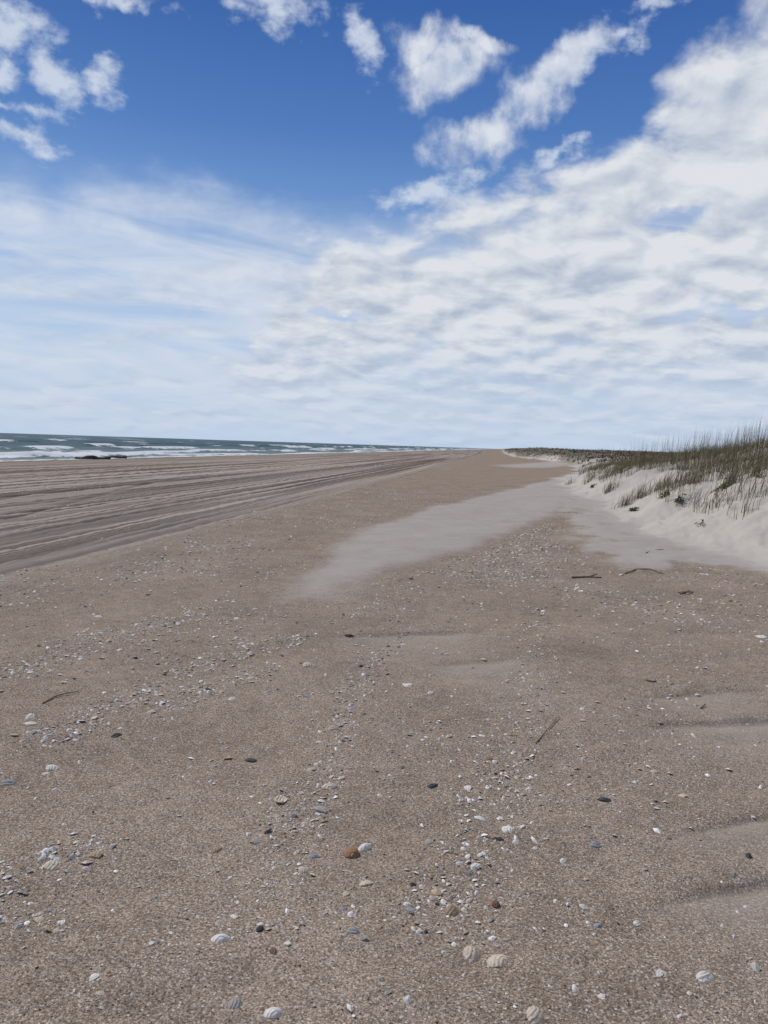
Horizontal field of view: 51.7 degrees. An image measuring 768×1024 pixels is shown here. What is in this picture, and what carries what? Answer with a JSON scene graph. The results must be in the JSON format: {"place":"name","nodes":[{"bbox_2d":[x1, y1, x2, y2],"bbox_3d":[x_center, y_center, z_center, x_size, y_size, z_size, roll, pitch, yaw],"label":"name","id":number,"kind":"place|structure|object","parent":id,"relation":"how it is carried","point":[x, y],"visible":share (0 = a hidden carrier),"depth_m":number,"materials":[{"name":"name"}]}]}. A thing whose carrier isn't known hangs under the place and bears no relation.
{"place":"outdoors","nodes":[
{"label":"outdoors","id":0,"kind":"place"},
{"bbox_2d":[0,433,484,461],"bbox_3d":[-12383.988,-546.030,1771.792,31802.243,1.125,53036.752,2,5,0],"label":"sea","id":1,"kind":"structure","parent":0,"point":[24,447],"depth_m":241.72,"materials":[{"name":"liquid"}]},
{"bbox_2d":[75,455,110,458],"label":"driftwood log","id":2,"kind":"object","parent":1,"relation":"in","point":[90,457],"visible":0.84,"depth_m":91.96,"materials":[{"name":"black wood"}]},
{"bbox_2d":[111,456,131,457],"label":"driftwood log","id":3,"kind":"object","parent":1,"relation":"in","point":[120,457],"visible":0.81,"depth_m":100.48,"materials":[{"name":"grey wood"}]},
{"bbox_2d":[0,449,767,1023],"bbox_3d":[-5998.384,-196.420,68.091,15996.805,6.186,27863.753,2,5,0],"label":"beach","id":4,"kind":"structure","parent":0,"point":[358,557],"depth_m":4.07,"materials":[{"name":"beige sand"}]},
{"bbox_2d":[0,779,15,785],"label":"clam shell","id":5,"kind":"object","parent":4,"relation":"on","point":[9,782],"visible":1,"depth_m":3.50},
{"bbox_2d":[22,721,36,725],"bbox_3d":[-1.897,1.132,4.239,0.073,0.016,0.067,1,0,-19],"label":"shell fragment","id":6,"kind":"object","parent":4,"relation":"on","point":[31,723],"visible":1,"depth_m":4.22,"materials":[{"name":"white"}]},
{"bbox_2d":[25,713,35,718],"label":"clam shell","id":7,"kind":"object","parent":4,"relation":"on","point":[30,716],"visible":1,"depth_m":4.33},
{"bbox_2d":[33,916,43,922],"bbox_3d":[-1.099,1.306,2.534,0.041,0.008,0.039,16,7,-43],"label":"shell fragment","id":8,"kind":"object","parent":4,"relation":"on","point":[38,919],"visible":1,"depth_m":2.53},
{"bbox_2d":[38,856,46,860],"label":"clam shell","id":9,"kind":"object","parent":4,"relation":"on","point":[41,858],"visible":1,"depth_m":2.89},
{"bbox_2d":[43,860,60,870],"bbox_3d":[-1.197,1.267,2.854,0.062,0.019,0.081,-1,0,-13],"label":"clam shell","id":10,"kind":"object","parent":4,"relation":"on","point":[51,865],"visible":1,"depth_m":2.84},
{"bbox_2d":[46,764,58,769],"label":"clam shell","id":11,"kind":"object","parent":4,"relation":"on","point":[51,767],"visible":1,"depth_m":3.71},
{"bbox_2d":[42,691,78,703],"bbox_3d":[-1.932,1.093,4.692,0.062,0.016,0.264,4,5,25],"label":"reed stalk","id":12,"kind":"object","parent":4,"relation":"on","point":[52,697],"visible":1,"depth_m":4.70,"materials":[{"name":"brown plant"}]},
{"bbox_2d":[89,973,99,981],"bbox_3d":[-0.830,1.327,2.259,0.027,0.008,0.034,5,6,36],"label":"shell fragment","id":13,"kind":"object","parent":4,"relation":"on","point":[94,976],"visible":1,"depth_m":2.26,"materials":[{"name":"white"}]},
{"bbox_2d":[87,850,104,858],"bbox_3d":[-1.069,1.271,2.945,0.064,0.014,0.064,-1,1,-23],"label":"shell fragment","id":14,"kind":"object","parent":4,"relation":"on","point":[97,854],"visible":1,"depth_m":2.94,"materials":[{"name":"beige"}]},
{"bbox_2d":[95,990,104,995],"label":"shell fragment","id":15,"kind":"object","parent":4,"relation":"on","point":[99,993],"visible":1,"depth_m":2.19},
{"bbox_2d":[111,733,121,737],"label":"clam shell","id":16,"kind":"object","parent":4,"relation":"on","point":[114,735],"visible":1,"depth_m":4.13},
{"bbox_2d":[212,846,222,852],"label":"clam shell","id":17,"kind":"object","parent":4,"relation":"on","point":[217,849],"visible":1,"depth_m":3.03},
{"bbox_2d":[211,934,229,942],"bbox_3d":[-0.509,1.320,2.458,0.066,0.019,0.045,0,7,-23],"label":"clam shell","id":18,"kind":"object","parent":4,"relation":"on","point":[218,938],"visible":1,"depth_m":2.45},
{"bbox_2d":[228,997,241,1009],"bbox_3d":[-0.412,1.354,2.182,0.042,0.014,0.057,-1,11,2],"label":"clam shell","id":19,"kind":"object","parent":4,"relation":"on","point":[234,1003],"visible":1,"depth_m":2.18},
{"bbox_2d":[245,758,256,762],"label":"shell fragment","id":20,"kind":"object","parent":4,"relation":"on","point":[252,760],"visible":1,"depth_m":3.87,"materials":[{"name":"grey"}]},
{"bbox_2d":[250,838,260,844],"bbox_3d":[-0.501,1.288,3.100,0.052,0.011,0.043,6,5,-24],"label":"shell fragment","id":21,"kind":"object","parent":4,"relation":"on","point":[256,841],"visible":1,"depth_m":3.09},
{"bbox_2d":[256,925,263,931],"bbox_3d":[-0.395,1.329,2.522,0.022,0.018,0.030,3,6,22],"label":"pebble","id":22,"kind":"object","parent":4,"relation":"on","point":[260,928],"visible":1,"depth_m":2.52,"materials":[{"name":"black stone"}]},
{"bbox_2d":[264,1007,281,1018],"bbox_3d":[-0.301,1.362,2.161,0.057,0.016,0.042,5,8,-31],"label":"clam shell","id":23,"kind":"object","parent":4,"relation":"on","point":[272,1012],"visible":1,"depth_m":2.15},
{"bbox_2d":[269,947,276,954],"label":"shell fragment","id":24,"kind":"object","parent":4,"relation":"on","point":[272,950],"visible":1,"depth_m":2.41,"materials":[{"name":"brown"}]},
{"bbox_2d":[274,795,286,802],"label":"clam shell","id":25,"kind":"object","parent":4,"relation":"on","point":[279,798],"visible":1,"depth_m":3.46},
{"bbox_2d":[298,866,308,872],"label":"clam shell","id":26,"kind":"object","parent":4,"relation":"on","point":[301,869],"visible":1,"depth_m":2.89},
{"bbox_2d":[303,662,313,666],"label":"clam shell","id":27,"kind":"object","parent":4,"relation":"on","point":[307,664],"visible":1,"depth_m":5.47},
{"bbox_2d":[307,854,318,858],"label":"clam shell","id":28,"kind":"object","parent":4,"relation":"on","point":[312,856],"visible":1,"depth_m":2.98},
{"bbox_2d":[313,806,330,813],"bbox_3d":[-0.273,1.266,3.375,0.085,0.019,0.045,2,1,25],"label":"shell fragment","id":29,"kind":"object","parent":4,"relation":"on","point":[322,809],"visible":1,"depth_m":3.36,"materials":[{"name":"white"}]},
{"bbox_2d":[321,783,337,789],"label":"clam shell","id":30,"kind":"object","parent":4,"relation":"on","point":[329,786],"visible":1,"depth_m":3.58},
{"bbox_2d":[328,725,339,729],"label":"clam shell","id":31,"kind":"object","parent":4,"relation":"on","point":[334,727],"visible":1,"depth_m":4.29},
{"bbox_2d":[343,847,358,858],"bbox_3d":[-0.126,1.297,3.013,0.059,0.036,0.068,-5,2,-12],"label":"pebble","id":32,"kind":"object","parent":4,"relation":"on","point":[350,853],"visible":1,"depth_m":3.00,"materials":[{"name":"brown stone"}]},
{"bbox_2d":[347,927,359,933],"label":"clam shell","id":33,"kind":"object","parent":4,"relation":"on","point":[352,930],"visible":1,"depth_m":2.53},
{"bbox_2d":[358,843,371,850],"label":"clam shell","id":34,"kind":"object","parent":4,"relation":"on","point":[365,846],"visible":0.98,"depth_m":3.05},
{"bbox_2d":[359,880,374,885],"bbox_3d":[-0.065,1.319,2.812,0.064,0.015,0.031,-6,0,-16],"label":"shell fragment","id":35,"kind":"object","parent":4,"relation":"on","point":[365,883],"visible":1,"depth_m":2.81,"materials":[{"name":"white"}]},
{"bbox_2d":[0,476,767,1022],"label":"shell hash","id":36,"kind":"object","parent":4,"relation":"on","point":[378,926],"visible":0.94,"depth_m":4.15,"materials":[{"name":"white"}]},
{"bbox_2d":[404,683,412,686],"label":"clam shell","id":37,"kind":"object","parent":4,"relation":"on","point":[408,685],"visible":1,"depth_m":5.13},
{"bbox_2d":[405,907,413,912],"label":"shell fragment","id":38,"kind":"object","parent":4,"relation":"on","point":[408,909],"visible":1,"depth_m":2.66,"materials":[{"name":"white"}]},
{"bbox_2d":[424,839,432,844],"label":"shell fragment","id":39,"kind":"object","parent":4,"relation":"on","point":[428,841],"visible":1,"depth_m":3.12,"materials":[{"name":"white"}]},
{"bbox_2d":[427,783,437,788],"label":"shell fragment","id":40,"kind":"object","parent":4,"relation":"on","point":[432,785],"visible":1,"depth_m":3.62,"materials":[{"name":"grey"}]},
{"bbox_2d":[445,904,458,916],"bbox_3d":[0.230,1.336,2.662,0.050,0.024,0.073,7,4,13],"label":"clam shell","id":41,"kind":"object","parent":4,"relation":"on","point":[451,910],"visible":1,"depth_m":2.65},
{"bbox_2d":[464,785,471,790],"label":"shell fragment","id":42,"kind":"object","parent":4,"relation":"on","point":[468,787],"visible":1,"depth_m":3.63,"materials":[{"name":"white"}]},
{"bbox_2d":[463,945,479,961],"bbox_3d":[0.274,1.359,2.443,0.059,0.027,0.085,9,10,1],"label":"clam shell","id":43,"kind":"object","parent":4,"relation":"on","point":[471,953],"visible":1,"depth_m":2.43},
{"bbox_2d":[470,863,480,869],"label":"clam shell","id":44,"kind":"object","parent":4,"relation":"on","point":[478,865],"visible":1,"depth_m":2.94},
{"bbox_2d":[474,816,484,820],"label":"shell fragment","id":45,"kind":"object","parent":4,"relation":"on","point":[480,818],"visible":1,"depth_m":3.34,"materials":[{"name":"white"}]},
{"bbox_2d":[491,900,499,907],"bbox_3d":[0.381,1.338,2.695,0.029,0.022,0.035,-3,5,-11],"label":"pebble","id":46,"kind":"object","parent":4,"relation":"on","point":[495,904],"visible":1,"depth_m":2.69,"materials":[{"name":"brown stone"}]},
{"bbox_2d":[486,954,508,967],"bbox_3d":[0.348,1.361,2.410,0.079,0.025,0.070,0,2,-44],"label":"ribbed shell","id":47,"kind":"object","parent":4,"relation":"on","point":[497,960],"visible":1,"depth_m":2.40},
{"bbox_2d":[492,837,503,840],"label":"shell fragment","id":48,"kind":"object","parent":4,"relation":"on","point":[498,838],"visible":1,"depth_m":3.15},
{"bbox_2d":[502,826,513,832],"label":"clam shell","id":49,"kind":"object","parent":4,"relation":"on","point":[510,829],"visible":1,"depth_m":3.25},
{"bbox_2d":[526,1006,543,1023],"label":"clam shell","id":50,"kind":"object","parent":4,"relation":"on","point":[534,1014],"visible":1,"depth_m":2.17},
{"bbox_2d":[521,952,550,1007],"bbox_3d":[0.442,1.368,2.322,0.008,0.010,0.245,1,5,-9],"label":"twig","id":51,"kind":"object","parent":4,"relation":"on","point":[534,977],"visible":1,"depth_m":2.32,"materials":[{"name":"brown wood"}]},
{"bbox_2d":[534,715,559,743],"bbox_3d":[0.912,1.207,4.411,0.010,0.011,0.510,4,5,26],"label":"reed stalk","id":52,"kind":"object","parent":4,"relation":"on","point":[538,739],"visible":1,"depth_m":4.37,"materials":[{"name":"beige plant"}]},
{"bbox_2d":[571,573,601,577],"bbox_3d":[2.593,0.803,9.867,0.592,0.032,0.233,-3,7,-44],"label":"stick","id":53,"kind":"object","parent":4,"relation":"on","point":[591,576],"visible":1,"depth_m":9.81,"materials":[{"name":"brown wood"}]},
{"bbox_2d":[590,940,597,945],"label":"shell fragment","id":54,"kind":"object","parent":4,"relation":"on","point":[592,942],"visible":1,"depth_m":2.50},
{"bbox_2d":[589,841,601,847],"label":"clam shell","id":55,"kind":"object","parent":4,"relation":"on","point":[593,844],"visible":1,"depth_m":3.13},
{"bbox_2d":[593,923,601,927],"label":"clam shell","id":56,"kind":"object","parent":4,"relation":"on","point":[597,925],"visible":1,"depth_m":2.59},
{"bbox_2d":[598,993,604,999],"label":"shell fragment","id":57,"kind":"object","parent":4,"relation":"on","point":[601,996],"visible":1,"depth_m":2.26,"materials":[{"name":"white"}]},
{"bbox_2d":[597,797,611,802],"bbox_3d":[0.996,1.294,3.558,0.058,0.018,0.061,-2,6,-39],"label":"shell fragment","id":58,"kind":"object","parent":4,"relation":"on","point":[605,799],"visible":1,"depth_m":3.55,"materials":[{"name":"grey"}]},
{"bbox_2d":[633,920,640,926],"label":"clam shell","id":59,"kind":"object","parent":4,"relation":"on","point":[636,923],"visible":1,"depth_m":2.61},
{"bbox_2d":[624,568,662,573],"bbox_3d":[3.327,0.768,10.277,0.494,0.052,0.273,2,5,0],"label":"stick","id":60,"kind":"object","parent":4,"relation":"on","point":[641,568],"visible":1,"depth_m":10.29,"materials":[{"name":"brown wood"}]},
{"bbox_2d":[656,969,662,976],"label":"shell fragment","id":61,"kind":"object","parent":4,"relation":"on","point":[659,972],"visible":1,"depth_m":2.34,"materials":[{"name":"white"}]},
{"bbox_2d":[678,590,692,593],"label":"twig","id":62,"kind":"object","parent":4,"relation":"on","point":[682,592],"visible":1,"depth_m":8.86,"materials":[{"name":"brown wood"}]},
{"bbox_2d":[696,971,713,982],"bbox_3d":[0.950,1.372,2.342,0.064,0.021,0.046,-2,7,-23],"label":"clam shell","id":63,"kind":"object","parent":4,"relation":"on","point":[705,976],"visible":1,"depth_m":2.33},
{"bbox_2d":[756,635,766,638],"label":"shell fragment","id":64,"kind":"object","parent":4,"relation":"on","point":[761,636],"visible":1,"depth_m":6.84,"materials":[{"name":"white"}]},
{"bbox_2d":[0,0,767,451],"label":"sky","id":65,"kind":"structure","parent":0,"point":[487,224],"materials":[{"name":"blue"}]},
{"bbox_2d":[502,443,767,564],"bbox_3d":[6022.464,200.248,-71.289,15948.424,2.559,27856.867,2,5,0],"label":"dune","id":66,"kind":"structure","parent":0,"point":[720,529],"depth_m":15.72,"materials":[{"name":"beige sand"}]},
{"bbox_2d":[565,475,576,484],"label":"grass tuft","id":67,"kind":"object","parent":66,"relation":"on","point":[568,483],"visible":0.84,"depth_m":32.14,"materials":[{"name":"plant"}]},
{"bbox_2d":[582,469,599,483],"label":"grass tuft","id":68,"kind":"object","parent":66,"relation":"on","point":[589,480],"visible":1,"depth_m":28.35,"materials":[{"name":"beige plant"}]},
{"bbox_2d":[503,447,691,466],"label":"dune scrub","id":69,"kind":"object","parent":66,"relation":"on","point":[596,451],"visible":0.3,"depth_m":111.72,"materials":[{"name":"green plant"}]},
{"bbox_2d":[602,475,622,494],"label":"grass tuft","id":70,"kind":"object","parent":66,"relation":"on","point":[610,485],"visible":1,"depth_m":23.72,"materials":[{"name":"plant"}]},
{"bbox_2d":[611,488,640,508],"bbox_3d":[5.966,-0.333,19.253,0.835,0.679,0.563,4,5,22],"label":"grass tuft","id":71,"kind":"object","parent":66,"relation":"on","point":[626,502],"visible":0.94,"depth_m":19.24,"materials":[{"name":"plant"}]},
{"bbox_2d":[628,507,638,510],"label":"dune plant","id":72,"kind":"object","parent":66,"relation":"on","point":[633,509],"visible":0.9,"depth_m":18.00,"materials":[{"name":"green plant"}]},
{"bbox_2d":[629,481,655,501],"bbox_3d":[6.378,-0.486,19.289,0.746,0.682,0.781,5,6,33],"label":"grass tuft","id":73,"kind":"object","parent":66,"relation":"on","point":[641,495],"visible":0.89,"depth_m":19.25,"materials":[{"name":"green plant"}]},
{"bbox_2d":[644,468,674,492],"bbox_3d":[6.699,-0.710,19.022,0.792,0.770,0.693,3,5,10],"label":"grass tuft","id":74,"kind":"object","parent":66,"relation":"on","point":[657,488],"visible":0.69,"depth_m":19.02,"materials":[{"name":"plant"}]},
{"bbox_2d":[657,492,669,498],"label":"dune plant","id":75,"kind":"object","parent":66,"relation":"on","point":[663,495],"visible":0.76,"depth_m":16.76,"materials":[{"name":"green plant"}]},
{"bbox_2d":[574,416,767,519],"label":"dune grass","id":76,"kind":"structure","parent":66,"relation":"on","point":[712,453],"depth_m":21.01,"materials":[{"name":"green plant"}]},
{"bbox_2d":[674,493,686,503],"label":"dune plant","id":77,"kind":"object","parent":66,"relation":"on","point":[679,500],"visible":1,"depth_m":15.99,"materials":[{"name":"green plant"}]},
{"bbox_2d":[676,465,708,488],"bbox_3d":[6.688,-0.768,16.905,0.756,0.624,0.678,2,5,0],"label":"grass tuft","id":78,"kind":"object","parent":66,"relation":"on","point":[694,476],"visible":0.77,"depth_m":16.84,"materials":[{"name":"green plant"}]},
{"bbox_2d":[711,477,734,492],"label":"dune plant","id":79,"kind":"object","parent":66,"relation":"on","point":[724,484],"visible":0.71,"depth_m":14.54,"materials":[{"name":"green plant"}]},
{"bbox_2d":[711,467,755,494],"bbox_3d":[6.448,-0.569,14.601,0.680,0.621,0.679,2,5,0],"label":"grass tuft","id":80,"kind":"object","parent":66,"relation":"on","point":[735,477],"visible":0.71,"depth_m":14.55,"materials":[{"name":"green plant"}]},
{"bbox_2d":[740,460,767,481],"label":"grass tuft","id":81,"kind":"object","parent":66,"relation":"on","point":[755,474],"visible":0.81,"depth_m":14.64,"materials":[{"name":"green plant"}]}
]}

